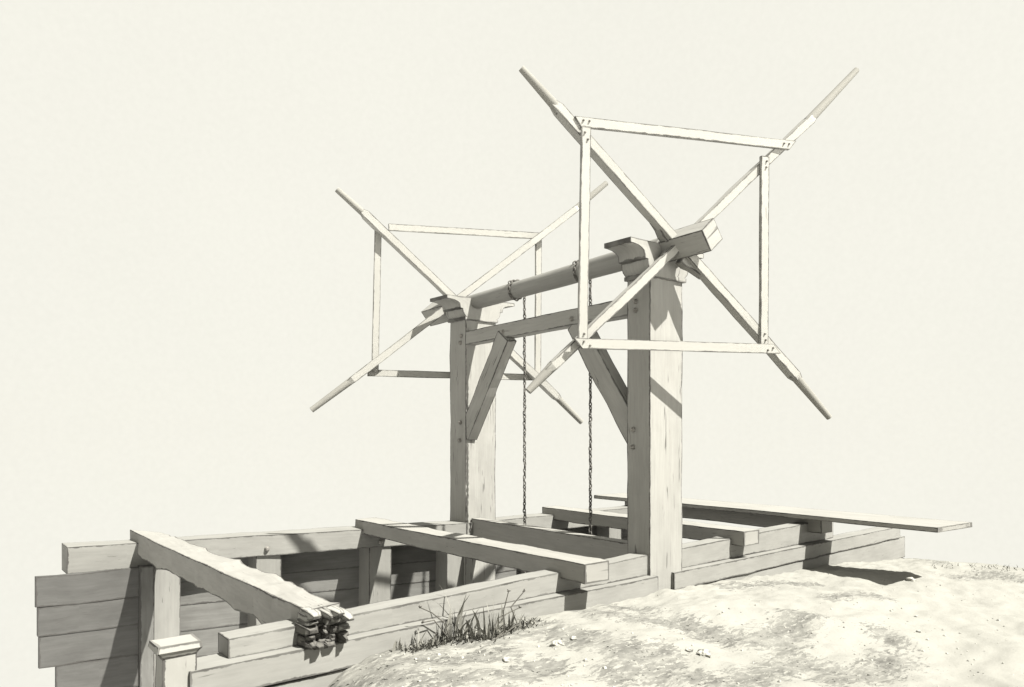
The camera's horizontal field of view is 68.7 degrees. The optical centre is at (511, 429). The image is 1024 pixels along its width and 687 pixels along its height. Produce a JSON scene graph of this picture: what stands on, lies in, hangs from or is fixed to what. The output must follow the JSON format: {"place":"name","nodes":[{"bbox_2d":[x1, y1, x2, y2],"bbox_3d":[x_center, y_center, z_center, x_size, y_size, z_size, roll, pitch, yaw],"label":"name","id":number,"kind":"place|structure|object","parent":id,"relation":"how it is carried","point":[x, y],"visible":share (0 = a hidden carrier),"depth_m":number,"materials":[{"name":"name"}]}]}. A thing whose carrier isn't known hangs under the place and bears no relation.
{"place":"outdoors","nodes":[
{"label":"outdoors","id":0,"kind":"place"},
{"bbox_2d":[0,429,1023,686],"bbox_3d":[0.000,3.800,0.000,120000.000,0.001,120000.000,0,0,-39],"label":"water","id":1,"kind":"structure","parent":0,"point":[58,489],"depth_m":54.69,"materials":[{"name":"white liquid"}]},
{"bbox_2d":[148,633,202,686],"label":"stub post","id":2,"kind":"object","parent":1,"relation":"in","point":[176,659],"visible":0.97,"depth_m":4.03,"materials":[{"name":"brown wood"}]},
{"bbox_2d":[35,505,626,686],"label":"timber revetment","id":3,"kind":"object","parent":1,"relation":"in","point":[107,611],"visible":0.4,"depth_m":8.31,"materials":[{"name":"grey wood"}]},
{"bbox_2d":[0,0,1023,429],"label":"sky","id":4,"kind":"structure","parent":0,"point":[180,249],"materials":[{"name":"white"}]},
{"bbox_2d":[332,574,1014,685],"bbox_3d":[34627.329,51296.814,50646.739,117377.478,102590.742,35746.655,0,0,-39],"label":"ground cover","id":5,"kind":"object","parent":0,"point":[608,646],"visible":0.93,"depth_m":5.01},
{"bbox_2d":[328,558,1023,686],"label":"ground","id":6,"kind":"structure","parent":0,"point":[791,602],"depth_m":5.85,"materials":[{"name":"grey gravel"}]},
{"bbox_2d":[418,605,450,639],"bbox_3d":[-0.528,1.332,5.128,0.040,0.309,0.295,0,0,42],"label":"weed","id":7,"kind":"object","parent":6,"relation":"on","point":[419,606],"visible":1,"depth_m":5.14,"materials":[{"name":"grey plant"}]},
{"bbox_2d":[503,656,511,662],"bbox_3d":[-0.032,1.505,4.888,0.070,0.046,0.065,0,0,-39],"label":"stone","id":8,"kind":"object","parent":6,"relation":"on","point":[507,659],"visible":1,"depth_m":4.87,"materials":[{"name":"white stone"}]},
{"bbox_2d":[491,589,524,640],"bbox_3d":[-0.022,1.315,5.326,0.285,0.365,0.059,0,0,-39],"label":"weed","id":9,"kind":"object","parent":6,"relation":"on","point":[508,591],"visible":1,"depth_m":5.32,"materials":[{"name":"grey plant"}]},
{"bbox_2d":[189,522,904,686],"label":"timber revetment","id":10,"kind":"object","parent":6,"relation":"on","point":[273,654],"visible":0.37,"depth_m":5.81,"materials":[{"name":"white wood"}]},
{"bbox_2d":[130,530,353,649],"bbox_3d":[-2.581,1.217,6.403,0.313,0.274,4.878,0,0,-39],"label":"broken crosspiece","id":11,"kind":"object","parent":10,"relation":"on","point":[259,595],"visible":1,"depth_m":5.42,"materials":[{"name":"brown wood"}]},
{"bbox_2d":[355,517,608,583],"bbox_3d":[-0.562,1.178,7.713,0.304,0.180,4.018,0,0,-39],"label":"crosspiece","id":12,"kind":"object","parent":10,"relation":"on","point":[572,567],"visible":0.97,"depth_m":7.08,"materials":[{"name":"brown wood"}]},
{"bbox_2d":[471,518,627,558],"bbox_3d":[0.440,1.296,8.611,0.147,0.294,2.911,0,0,-39],"label":"crosspiece","id":13,"kind":"object","parent":10,"relation":"on","point":[576,543],"visible":0.58,"depth_m":8.51,"materials":[{"name":"grey wood"}]},
{"bbox_2d":[542,506,758,545],"bbox_3d":[1.594,1.194,9.541,0.316,0.173,3.340,0,0,-39],"label":"crosspiece","id":14,"kind":"object","parent":10,"relation":"on","point":[740,536],"visible":0.66,"depth_m":8.96,"materials":[{"name":"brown wood"}]},
{"bbox_2d":[625,501,831,533],"bbox_3d":[2.971,1.228,10.869,0.276,0.187,3.351,0,0,-39],"label":"crosspiece","id":15,"kind":"object","parent":10,"relation":"on","point":[814,526],"visible":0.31,"depth_m":10.29,"materials":[{"name":"grey wood"}]},
{"bbox_2d":[594,493,971,532],"bbox_3d":[3.348,1.106,10.518,0.862,0.061,5.330,0,0,-39],"label":"plank","id":16,"kind":"object","parent":15,"relation":"on","point":[905,523],"visible":0.82,"depth_m":9.49,"materials":[{"name":"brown wood"}]},
{"bbox_2d":[552,639,564,645],"bbox_3d":[0.322,1.510,5.285,0.098,0.057,0.095,0,0,-39],"label":"stone","id":17,"kind":"object","parent":6,"relation":"on","point":[557,642],"visible":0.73,"depth_m":5.26,"materials":[{"name":"white stone"}]},
{"bbox_2d":[430,236,703,589],"bbox_3d":[0.439,0.158,8.687,1.172,3.885,3.570,0,0,-39],"label":"gantry","id":18,"kind":"object","parent":6,"relation":"on","point":[645,406],"visible":0.82,"depth_m":7.41,"materials":[{"name":"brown wood"}]},
{"bbox_2d":[310,66,858,423],"bbox_3d":[0.582,-1.918,8.759,3.927,3.689,5.316,0,0,-39],"label":"windlass","id":19,"kind":"object","parent":18,"relation":"on","point":[684,247],"visible":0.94,"depth_m":7.33,"materials":[{"name":"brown wood"}]},
{"bbox_2d":[508,279,526,572],"bbox_3d":[0.049,0.891,9.126,0.274,5.438,0.106,0,0,-34],"label":"chain","id":20,"kind":"object","parent":19,"relation":"hanging from","point":[524,391],"visible":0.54,"depth_m":9.16,"materials":[{"name":"metal"}]},
{"bbox_2d":[572,260,591,534],"bbox_3d":[0.761,0.873,8.236,0.274,5.479,0.106,0,0,-34],"label":"chain","id":21,"kind":"object","parent":19,"relation":"hanging from","point":[590,410],"visible":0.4,"depth_m":8.27,"materials":[{"name":"metal"}]},
{"bbox_2d":[697,649,711,656],"bbox_3d":[1.355,1.583,5.294,0.105,0.067,0.091,0,0,3],"label":"stone","id":22,"kind":"object","parent":6,"relation":"on","point":[704,652],"visible":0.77,"depth_m":5.27,"materials":[{"name":"white stone"}]},
{"bbox_2d":[392,563,1023,654],"bbox_3d":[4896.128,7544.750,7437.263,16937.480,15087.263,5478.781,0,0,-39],"label":"grass","id":23,"kind":"structure","parent":6,"relation":"on","point":[469,634],"depth_m":5.27,"materials":[{"name":"grey plant"}]},
{"bbox_2d":[905,577,915,581],"bbox_3d":[4.639,1.755,8.723,0.111,0.070,0.118,0,0,-39],"label":"stone","id":24,"kind":"object","parent":6,"relation":"on","point":[910,579],"visible":0.77,"depth_m":8.69,"materials":[{"name":"white stone"}]}
]}

